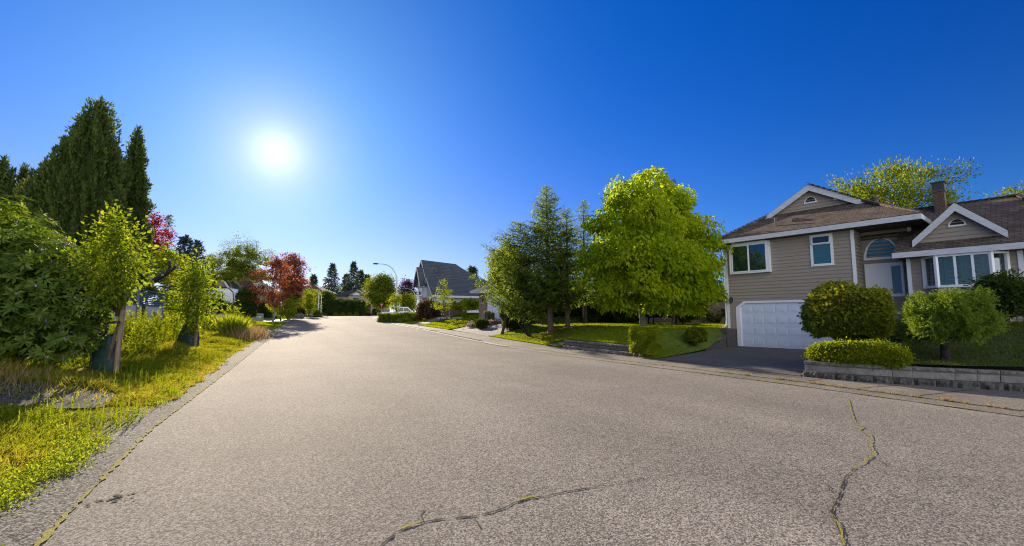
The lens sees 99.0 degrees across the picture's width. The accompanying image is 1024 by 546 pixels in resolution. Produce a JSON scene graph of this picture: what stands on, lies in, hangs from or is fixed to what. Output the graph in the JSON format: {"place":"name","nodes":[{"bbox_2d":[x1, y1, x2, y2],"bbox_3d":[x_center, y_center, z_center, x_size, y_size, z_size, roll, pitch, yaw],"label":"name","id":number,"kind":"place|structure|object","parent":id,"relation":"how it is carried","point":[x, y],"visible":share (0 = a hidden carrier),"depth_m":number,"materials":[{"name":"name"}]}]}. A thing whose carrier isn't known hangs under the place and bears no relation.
{"place":"outdoors","nodes":[
{"label":"outdoors","id":0,"kind":"place"},
{"bbox_2d":[0,317,269,491],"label":"verge","id":1,"kind":"structure","parent":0,"point":[123,425],"depth_m":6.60,"materials":[{"name":"green plant"}]},
{"bbox_2d":[0,154,19,222],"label":"cedar tree","id":2,"kind":"object","parent":1,"relation":"on","point":[8,174],"visible":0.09,"depth_m":22.58,"materials":[{"name":"green plant"}]},
{"bbox_2d":[14,161,36,223],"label":"cedar tree","id":3,"kind":"object","parent":1,"relation":"on","point":[24,171],"visible":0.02,"depth_m":23.59,"materials":[{"name":"green plant"}]},
{"bbox_2d":[0,380,116,407],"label":"gravel patch","id":4,"kind":"object","parent":1,"relation":"on","point":[22,399],"visible":0.5,"depth_m":7.45,"materials":[{"name":"grey gravel"}]},
{"bbox_2d":[0,415,121,504],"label":"weeds","id":5,"kind":"object","parent":1,"relation":"on","point":[45,457],"visible":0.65,"depth_m":4.55,"materials":[{"name":"green plant"}]},
{"bbox_2d":[0,358,148,403],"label":"dry grass","id":6,"kind":"structure","parent":1,"relation":"on","point":[15,380],"depth_m":8.22,"materials":[{"name":"plant"}]},
{"bbox_2d":[13,95,146,318],"bbox_3d":[-22.064,-3.196,22.254,6.012,12.610,5.364,-1,-6,14],"label":"cedar tree","id":7,"kind":"object","parent":1,"relation":"on","point":[86,173],"visible":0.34,"depth_m":21.85,"materials":[{"name":"green plant"}]},
{"bbox_2d":[71,367,112,373],"bbox_3d":[-9.759,2.347,10.471,1.234,0.233,1.320,3,-6,-28],"label":"mulch ring","id":8,"kind":"object","parent":1,"relation":"on","point":[91,370],"visible":0.24,"depth_m":10.20,"materials":[{"name":"brown plant"}]},
{"bbox_2d":[88,331,120,371],"bbox_3d":[-9.772,1.889,10.550,0.694,0.991,0.437,0,-6,0],"label":"watering bag","id":9,"kind":"object","parent":8,"relation":"on","point":[99,356],"visible":0.44,"depth_m":10.40,"materials":[{"name":"plastic"}]},
{"bbox_2d":[20,288,165,329],"bbox_3d":[-16.351,1.562,17.119,0.160,2.575,23.910,3,-6,-28],"label":"garden fence","id":10,"kind":"object","parent":1,"relation":"on","point":[134,307],"visible":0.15,"depth_m":24.00,"materials":[{"name":"grey wood"}]},
{"bbox_2d":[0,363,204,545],"bbox_3d":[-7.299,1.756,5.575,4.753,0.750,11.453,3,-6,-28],"label":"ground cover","id":11,"kind":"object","parent":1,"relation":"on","point":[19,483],"visible":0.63,"depth_m":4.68,"materials":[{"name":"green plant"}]},
{"bbox_2d":[49,199,168,360],"bbox_3d":[-9.515,0.325,10.281,2.443,4.301,1.823,0,-6,-4],"label":"street tree","id":12,"kind":"object","parent":1,"relation":"on","point":[115,283],"visible":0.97,"depth_m":10.24,"materials":[{"name":"green plant"}]},
{"bbox_2d":[0,339,240,406],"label":"grass","id":13,"kind":"structure","parent":1,"relation":"on","point":[185,365],"depth_m":9.99,"materials":[{"name":"green plant"}]},
{"bbox_2d":[113,293,127,373],"bbox_3d":[-9.368,1.597,10.437,0.165,2.266,0.109,0,-6,0],"label":"tree stake","id":14,"kind":"object","parent":1,"relation":"on","point":[119,339],"visible":0.6,"depth_m":10.41,"materials":[{"name":"brown wood"}]},
{"bbox_2d":[0,331,251,432],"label":"weeds","id":15,"kind":"object","parent":1,"relation":"on","point":[98,414],"visible":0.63,"depth_m":7.15,"materials":[{"name":"green plant"}]},
{"bbox_2d":[123,125,160,315],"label":"cedar tree","id":16,"kind":"object","parent":1,"relation":"on","point":[137,199],"visible":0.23,"depth_m":25.57,"materials":[{"name":"green plant"}]},
{"bbox_2d":[69,308,216,357],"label":"tall weeds","id":17,"kind":"object","parent":1,"relation":"on","point":[137,328],"visible":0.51,"depth_m":17.53,"materials":[{"name":"green plant"}]},
{"bbox_2d":[150,288,201,322],"bbox_3d":[-25.453,2.822,32.883,3.694,3.832,4.032,3,-6,-28],"label":"evergreen shrub","id":18,"kind":"object","parent":1,"relation":"on","point":[166,298],"visible":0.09,"depth_m":32.46,"materials":[{"name":"green plant"}]},
{"bbox_2d":[153,247,241,337],"bbox_3d":[-13.570,1.008,18.347,3.273,4.383,2.647,0,-6,-1],"label":"street tree","id":19,"kind":"object","parent":1,"relation":"on","point":[193,278],"visible":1,"depth_m":18.27,"materials":[{"name":"green plant"}]},
{"bbox_2d":[212,313,254,334],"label":"iris clump","id":20,"kind":"object","parent":1,"relation":"on","point":[234,323],"visible":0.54,"depth_m":25.53,"materials":[{"name":"green plant"}]},
{"bbox_2d":[206,230,276,291],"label":"spreading tree","id":21,"kind":"object","parent":1,"relation":"on","point":[239,265],"visible":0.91,"depth_m":56.25,"materials":[{"name":"green plant"}]},
{"bbox_2d":[211,271,277,316],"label":"house","id":22,"kind":"structure","parent":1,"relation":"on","point":[227,285],"depth_m":63.58,"materials":[{"name":"grey"}]},
{"bbox_2d":[232,285,258,319],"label":"clipped cedar","id":23,"kind":"object","parent":1,"relation":"on","point":[249,307],"visible":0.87,"depth_m":49.47,"materials":[{"name":"green plant"}]},
{"bbox_2d":[220,323,275,341],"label":"dry grass","id":24,"kind":"structure","parent":1,"relation":"on","point":[253,332],"depth_m":25.41,"materials":[{"name":"beige plant"}]},
{"bbox_2d":[256,300,272,317],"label":"hedge","id":25,"kind":"object","parent":1,"relation":"on","point":[262,309],"visible":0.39,"depth_m":59.32,"materials":[{"name":"green plant"}]},
{"bbox_2d":[261,291,305,320],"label":"tree","id":26,"kind":"object","parent":1,"relation":"on","point":[283,310],"visible":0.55,"depth_m":55.78,"materials":[{"name":"green plant"}]},
{"bbox_2d":[298,287,322,315],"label":"gold tree","id":27,"kind":"object","parent":1,"relation":"on","point":[315,295],"visible":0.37,"depth_m":85.81,"materials":[{"name":"green plant"}]},
{"bbox_2d":[126,327,269,350],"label":"grass","id":28,"kind":"structure","parent":0,"point":[228,339],"depth_m":20.78,"materials":[{"name":"green plant"}]},
{"bbox_2d":[209,321,286,328],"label":"lawn grass","id":29,"kind":"structure","parent":0,"point":[271,325],"depth_m":44.42,"materials":[{"name":"green plant"}]},
{"bbox_2d":[210,318,291,321],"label":"driveway","id":30,"kind":"structure","parent":0,"point":[276,320],"depth_m":56.02,"materials":[{"name":"grey concrete"}]},
{"bbox_2d":[203,286,237,315],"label":"travel trailer","id":31,"kind":"object","parent":30,"relation":"on","point":[230,293],"visible":0.21,"depth_m":53.50,"materials":[{"name":"white"}]},
{"bbox_2d":[325,298,341,315],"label":"hedge block","id":32,"kind":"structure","parent":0,"point":[332,306],"depth_m":96.21,"materials":[{"name":"green plant"}]},
{"bbox_2d":[305,316,377,317],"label":"street bend","id":33,"kind":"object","parent":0,"point":[344,317],"visible":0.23,"depth_m":75.19,"materials":[{"name":"concrete"}]},
{"bbox_2d":[452,319,532,335],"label":"driveway","id":34,"kind":"structure","parent":0,"point":[494,329],"depth_m":35.66,"materials":[{"name":"grey concrete"}]},
{"bbox_2d":[474,317,488,328],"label":"boxwood","id":35,"kind":"object","parent":34,"relation":"on","point":[480,323],"visible":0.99,"depth_m":36.58,"materials":[{"name":"green plant"}]},
{"bbox_2d":[470,279,562,323],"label":"house","id":36,"kind":"structure","parent":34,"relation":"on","point":[483,306],"depth_m":41.97,"materials":[{"name":"grey"}]},
{"bbox_2d":[0,0,1023,311],"label":"sky","id":37,"kind":"structure","parent":0,"point":[398,134],"materials":[{"name":"blue"}]},
{"bbox_2d":[39,318,1023,545],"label":"road","id":38,"kind":"structure","parent":0,"point":[345,432],"depth_m":4.78,"materials":[{"name":"grey asphalt"}]},
{"bbox_2d":[0,317,304,545],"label":"gutter","id":39,"kind":"object","parent":38,"relation":"on","point":[32,522],"visible":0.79,"depth_m":4.13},
{"bbox_2d":[34,324,289,545],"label":"moss","id":40,"kind":"object","parent":38,"relation":"on","point":[47,534],"visible":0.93,"depth_m":4.30,"materials":[{"name":"green plant"}]},
{"bbox_2d":[380,499,523,544],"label":"road crack","id":41,"kind":"object","parent":38,"relation":"on","point":[391,536],"visible":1,"depth_m":3.41,"materials":[{"name":"black asphalt"}]},
{"bbox_2d":[481,341,1023,416],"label":"kerb strip","id":42,"kind":"object","parent":38,"relation":"on","point":[948,403],"visible":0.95,"depth_m":9.62,"materials":[{"name":"concrete"}]},
{"bbox_2d":[724,370,1023,410],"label":"joint weeds","id":43,"kind":"object","parent":42,"relation":"on","point":[948,399],"visible":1,"depth_m":8.79,"materials":[{"name":"green plant"}]},
{"bbox_2d":[78,315,1023,503],"bbox_3d":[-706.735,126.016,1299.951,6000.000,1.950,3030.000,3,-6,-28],"label":"ground","id":44,"kind":"structure","parent":0,"point":[996,367],"depth_m":14.28,"materials":[{"name":"grey concrete"}]},
{"bbox_2d":[0,194,114,363],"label":"rhododendron","id":45,"kind":"object","parent":44,"relation":"on","point":[46,322],"visible":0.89,"depth_m":9.68,"materials":[{"name":"green plant"}]},
{"bbox_2d":[147,209,176,277],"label":"plum tree","id":46,"kind":"object","parent":44,"relation":"on","point":[156,224],"visible":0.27,"depth_m":41.21,"materials":[{"name":"pink plant"}]},
{"bbox_2d":[154,214,175,289],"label":"conifer","id":47,"kind":"object","parent":44,"relation":"on","point":[169,220],"visible":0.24,"depth_m":56.01,"materials":[{"name":"green plant"}]},
{"bbox_2d":[148,242,194,287],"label":"pruned tree","id":48,"kind":"object","parent":44,"relation":"on","point":[164,271],"visible":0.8,"depth_m":35.54,"materials":[{"name":"green plant"}]},
{"bbox_2d":[149,234,207,300],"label":"blue spruce","id":49,"kind":"object","parent":44,"relation":"on","point":[185,241],"visible":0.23,"depth_m":47.32,"materials":[{"name":"green plant"}]},
{"bbox_2d":[192,239,210,294],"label":"blue spruce","id":50,"kind":"object","parent":44,"relation":"on","point":[197,244],"visible":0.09,"depth_m":52.67,"materials":[{"name":"green plant"}]},
{"bbox_2d":[206,298,238,317],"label":"cloud pine","id":51,"kind":"object","parent":44,"relation":"on","point":[224,307],"visible":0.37,"depth_m":43.70,"materials":[{"name":"green plant"}]},
{"bbox_2d":[239,255,301,322],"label":"copper maple","id":52,"kind":"object","parent":44,"relation":"on","point":[276,263],"visible":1,"depth_m":47.12,"materials":[{"name":"red plant"}]},
{"bbox_2d":[269,252,315,318],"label":"copper maple","id":53,"kind":"object","parent":44,"relation":"on","point":[295,261],"visible":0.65,"depth_m":61.44,"materials":[{"name":"red plant"}]},
{"bbox_2d":[300,292,317,316],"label":"young tree","id":54,"kind":"object","parent":44,"relation":"on","point":[309,303],"visible":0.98,"depth_m":73.61,"materials":[{"name":"green plant"}]},
{"bbox_2d":[314,289,337,315],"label":"round tree","id":55,"kind":"object","parent":44,"relation":"on","point":[328,294],"visible":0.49,"depth_m":98.98,"materials":[{"name":"green plant"}]},
{"bbox_2d":[322,262,343,293],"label":"conifer","id":56,"kind":"object","parent":44,"relation":"on","point":[332,273],"visible":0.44,"depth_m":130.54,"materials":[{"name":"green plant"}]},
{"bbox_2d":[340,299,353,314],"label":"hedge block","id":57,"kind":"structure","parent":44,"relation":"on","point":[346,307],"depth_m":96.17,"materials":[{"name":"green plant"}]},
{"bbox_2d":[343,260,361,291],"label":"conifer","id":58,"kind":"object","parent":44,"relation":"on","point":[351,282],"visible":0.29,"depth_m":135.62,"materials":[{"name":"green plant"}]},
{"bbox_2d":[352,298,365,313],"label":"hedge block","id":59,"kind":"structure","parent":44,"relation":"on","point":[358,306],"depth_m":96.26,"materials":[{"name":"green plant"}]},
{"bbox_2d":[334,289,389,315],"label":"house","id":60,"kind":"structure","parent":44,"relation":"on","point":[354,294],"depth_m":108.03,"materials":[{"name":"beige paint"}]},
{"bbox_2d":[359,271,403,311],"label":"maple tree","id":61,"kind":"object","parent":44,"relation":"on","point":[378,289],"visible":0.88,"depth_m":78.83,"materials":[{"name":"green plant"}]},
{"bbox_2d":[393,292,417,311],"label":"gold tree","id":62,"kind":"object","parent":44,"relation":"on","point":[409,300],"visible":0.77,"depth_m":73.40,"materials":[{"name":"green plant"}]},
{"bbox_2d":[395,275,417,305],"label":"plum tree","id":63,"kind":"object","parent":44,"relation":"on","point":[407,284],"visible":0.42,"depth_m":99.54,"materials":[{"name":"purple plant"}]},
{"bbox_2d":[562,340,644,357],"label":"retaining wall","id":64,"kind":"structure","parent":44,"relation":"on","point":[616,349],"depth_m":18.51,"materials":[{"name":"grey stone"}]},
{"bbox_2d":[627,323,662,357],"bbox_3d":[4.997,2.552,16.437,1.318,1.328,1.138,3,-6,-28],"label":"ball shrub","id":65,"kind":"object","parent":44,"relation":"on","point":[643,341],"visible":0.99,"depth_m":16.12,"materials":[{"name":"green plant"}]},
{"bbox_2d":[699,328,736,350],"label":"concrete wall","id":66,"kind":"structure","parent":44,"relation":"on","point":[729,337],"depth_m":21.64,"materials":[{"name":"grey concrete"}]},
{"bbox_2d":[719,180,1023,348],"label":"house","id":67,"kind":"structure","parent":44,"relation":"on","point":[787,255],"depth_m":19.10,"materials":[{"name":"beige"}]},
{"bbox_2d":[741,302,832,348],"bbox_3d":[12.973,2.482,20.544,0.084,2.200,4.220,4,-7,-39],"label":"garage door","id":68,"kind":"structure","parent":67,"relation":"in","point":[771,325],"depth_m":20.97,"materials":[{"name":"white metal"}]},
{"bbox_2d":[809,233,833,266],"bbox_3d":[13.846,-1.033,19.568,0.165,1.430,0.870,4,-7,-39],"label":"window","id":69,"kind":"structure","parent":67,"relation":"in","point":[821,245],"depth_m":19.57,"materials":[{"name":"blue glass"}]},
{"bbox_2d":[863,238,894,260],"bbox_3d":[15.960,-1.051,18.918,0.065,0.932,1.240,4,-7,-39],"label":"window","id":70,"kind":"structure","parent":67,"relation":"in","point":[878,239],"depth_m":18.96,"materials":[{"name":"blue glass"}]},
{"bbox_2d":[868,266,889,292],"bbox_3d":[15.857,0.822,18.851,0.063,2.180,0.690,4,-7,-39],"label":"door","id":71,"kind":"structure","parent":67,"relation":"in","point":[879,276],"depth_m":18.88,"materials":[{"name":"white plastic"}]},
{"bbox_2d":[921,251,1011,288],"bbox_3d":[16.430,-0.100,15.927,0.617,1.225,2.283,4,-7,-39],"label":"window","id":72,"kind":"structure","parent":67,"relation":"in","point":[967,263],"depth_m":15.88,"materials":[{"name":"white plastic"}]},
{"bbox_2d":[822,154,983,208],"bbox_3d":[29.616,-2.006,33.708,8.748,13.864,8.732,-3,-6,27],"label":"maple tree","id":73,"kind":"object","parent":44,"relation":"on","point":[883,191],"visible":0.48,"depth_m":32.49,"materials":[{"name":"green plant"}]},
{"bbox_2d":[802,360,1023,391],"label":"retaining wall","id":74,"kind":"structure","parent":44,"relation":"on","point":[996,379],"depth_m":9.82,"materials":[{"name":"grey concrete"}]},
{"bbox_2d":[800,336,918,371],"bbox_3d":[8.524,1.972,10.838,2.331,0.821,1.146,-5,-7,42],"label":"clipped hedge","id":75,"kind":"object","parent":74,"relation":"on","point":[882,352],"visible":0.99,"depth_m":10.50,"materials":[{"name":"green plant"}]},
{"bbox_2d":[977,181,1023,196],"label":"garden tree","id":76,"kind":"object","parent":44,"relation":"on","point":[1009,189],"visible":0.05,"depth_m":31.92,"materials":[{"name":"green plant"}]},
{"bbox_2d":[488,316,727,358],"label":"lawn","id":77,"kind":"structure","parent":0,"point":[704,345],"depth_m":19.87,"materials":[{"name":"green plant"}]},
{"bbox_2d":[476,239,530,334],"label":"hazel tree","id":78,"kind":"object","parent":77,"relation":"on","point":[491,271],"visible":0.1,"depth_m":30.67,"materials":[{"name":"green plant"}]},
{"bbox_2d":[465,220,554,336],"bbox_3d":[0.321,0.375,27.887,5.302,7.542,5.928,-4,-7,39],"label":"pine","id":79,"kind":"object","parent":77,"relation":"on","point":[511,275],"visible":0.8,"depth_m":27.19,"materials":[{"name":"green plant"}]},
{"bbox_2d":[497,297,527,330],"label":"evergreen shrub","id":80,"kind":"object","parent":77,"relation":"on","point":[511,325],"visible":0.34,"depth_m":32.31,"materials":[{"name":"green plant"}]},
{"bbox_2d":[503,185,588,331],"bbox_3d":[2.186,-0.916,27.113,5.482,9.413,5.620,3,-6,-28],"label":"spruce","id":81,"kind":"object","parent":77,"relation":"on","point":[547,237],"visible":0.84,"depth_m":26.61,"materials":[{"name":"green plant"}]},
{"bbox_2d":[529,294,582,318],"bbox_3d":[3.945,2.555,37.149,7.844,3.045,3.355,0,-6,0],"label":"hedge","id":82,"kind":"object","parent":77,"relation":"on","point":[576,312],"visible":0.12,"depth_m":36.04,"materials":[{"name":"green plant"}]},
{"bbox_2d":[505,323,608,341],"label":"needle litter","id":83,"kind":"object","parent":77,"relation":"on","point":[544,332],"visible":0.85,"depth_m":26.21,"materials":[{"name":"brown plant"}]},
{"bbox_2d":[536,208,598,327],"bbox_3d":[3.230,-0.324,27.186,3.954,7.650,4.797,-2,-6,20],"label":"spruce","id":84,"kind":"object","parent":77,"relation":"on","point":[567,312],"visible":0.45,"depth_m":26.83,"materials":[{"name":"green plant"}]},
{"bbox_2d":[569,199,604,322],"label":"spruce","id":85,"kind":"object","parent":77,"relation":"on","point":[582,211],"visible":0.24,"depth_m":31.03,"materials":[{"name":"green plant"}]},
{"bbox_2d":[578,295,638,322],"bbox_3d":[7.436,2.531,33.161,5.461,3.488,3.227,0,-6,0],"label":"hedge","id":86,"kind":"object","parent":77,"relation":"on","point":[594,316],"visible":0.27,"depth_m":32.20,"materials":[{"name":"green plant"}]},
{"bbox_2d":[568,166,734,326],"bbox_3d":[7.806,-1.231,24.446,8.323,8.739,10.916,-3,-6,25],"label":"broadleaf tree","id":87,"kind":"object","parent":77,"relation":"on","point":[651,255],"visible":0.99,"depth_m":21.99,"materials":[{"name":"green plant"}]},
{"bbox_2d":[628,318,704,322],"bbox_3d":[11.610,3.594,33.020,5.800,0.435,0.120,0,-6,0],"label":"timber edging","id":88,"kind":"object","parent":77,"relation":"on","point":[669,321],"visible":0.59,"depth_m":32.95,"materials":[{"name":"brown wood"}]},
{"bbox_2d":[660,289,726,322],"bbox_3d":[14.455,2.520,34.190,5.250,3.357,3.238,0,-6,0],"label":"hedge","id":89,"kind":"object","parent":77,"relation":"on","point":[692,317],"visible":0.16,"depth_m":32.89,"materials":[{"name":"green plant"}]},
{"bbox_2d":[683,326,707,345],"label":"ball shrub","id":90,"kind":"object","parent":77,"relation":"on","point":[694,335],"visible":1,"depth_m":18.83,"materials":[{"name":"green plant"}]},
{"bbox_2d":[701,302,727,322],"bbox_3d":[15.870,3.015,33.056,3.300,1.658,0.080,0,-6,0],"label":"garden fence","id":91,"kind":"object","parent":77,"relation":"on","point":[716,307],"visible":0.16,"depth_m":33.02,"materials":[{"name":"wood"}]},
{"bbox_2d":[377,317,1023,410],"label":"pavement","id":92,"kind":"structure","parent":0,"point":[1014,400],"depth_m":10.17,"materials":[{"name":"concrete"}]},
{"bbox_2d":[660,346,806,375],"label":"driveway","id":93,"kind":"structure","parent":0,"point":[780,360],"depth_m":15.75,"materials":[{"name":"grey asphalt"}]},
{"bbox_2d":[857,320,1023,366],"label":"lawn","id":94,"kind":"structure","parent":0,"point":[1009,338],"depth_m":10.87,"materials":[{"name":"green plant"}]},
{"bbox_2d":[796,277,898,341],"bbox_3d":[9.630,1.154,12.678,2.069,2.122,2.407,3,-6,-28],"label":"round bush","id":95,"kind":"object","parent":94,"relation":"on","point":[835,310],"visible":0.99,"depth_m":12.13,"materials":[{"name":"green plant"}]},
{"bbox_2d":[888,317,933,342],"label":"azalea","id":96,"kind":"object","parent":94,"relation":"on","point":[901,329],"visible":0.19,"depth_m":12.73,"materials":[{"name":"green plant"}]},
{"bbox_2d":[894,285,1012,367],"bbox_3d":[10.480,1.286,10.406,2.299,2.044,1.893,3,-6,-28],"label":"round bush","id":97,"kind":"object","parent":94,"relation":"on","point":[944,316],"visible":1,"depth_m":10.07,"materials":[{"name":"green plant"}]},
{"bbox_2d":[956,268,1023,323],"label":"rhododendron","id":98,"kind":"object","parent":94,"relation":"on","point":[1009,290],"visible":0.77,"depth_m":12.96,"materials":[{"name":"green plant"}]},
{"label":"lawn","id":99,"kind":"structure","parent":0,"visible":0},
{"bbox_2d":[429,279,458,317],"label":"young tree","id":100,"kind":"object","parent":99,"relation":"on","point":[443,308],"visible":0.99,"depth_m":47.83,"materials":[{"name":"green plant"}]},
{"bbox_2d":[419,312,478,328],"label":"lawn grass","id":101,"kind":"structure","parent":99,"relation":"on","point":[450,323],"depth_m":45.55,"materials":[{"name":"green plant"}]},
{"bbox_2d":[451,297,478,311],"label":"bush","id":102,"kind":"object","parent":99,"relation":"on","point":[471,304],"visible":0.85,"depth_m":47.92,"materials":[{"name":"green plant"}]},
{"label":"lawn","id":103,"kind":"structure","parent":0,"visible":0},
{"bbox_2d":[386,289,402,312],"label":"young tree","id":104,"kind":"object","parent":103,"relation":"on","point":[395,300],"visible":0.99,"depth_m":58.73,"materials":[{"name":"green plant"}]},
{"bbox_2d":[393,311,419,321],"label":"weeping shrub","id":105,"kind":"object","parent":103,"relation":"on","point":[410,316],"visible":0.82,"depth_m":54.89,"materials":[{"name":"green plant"}]},
{"bbox_2d":[415,297,439,319],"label":"purple bush","id":106,"kind":"object","parent":103,"relation":"on","point":[425,309],"visible":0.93,"depth_m":54.24,"materials":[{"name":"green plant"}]},
{"bbox_2d":[413,260,488,318],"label":"house","id":107,"kind":"structure","parent":103,"relation":"on","point":[429,276],"depth_m":60.67,"materials":[{"name":"grey"}]},
{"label":"mulch ring","id":108,"kind":"structure","parent":0,"visible":0},
{"bbox_2d":[177,321,199,345],"bbox_3d":[-13.794,2.535,18.675,0.882,1.182,0.543,0,-6,0],"label":"watering bag","id":109,"kind":"object","parent":108,"relation":"on","point":[186,339],"visible":0.45,"depth_m":18.44,"materials":[{"name":"plastic"}]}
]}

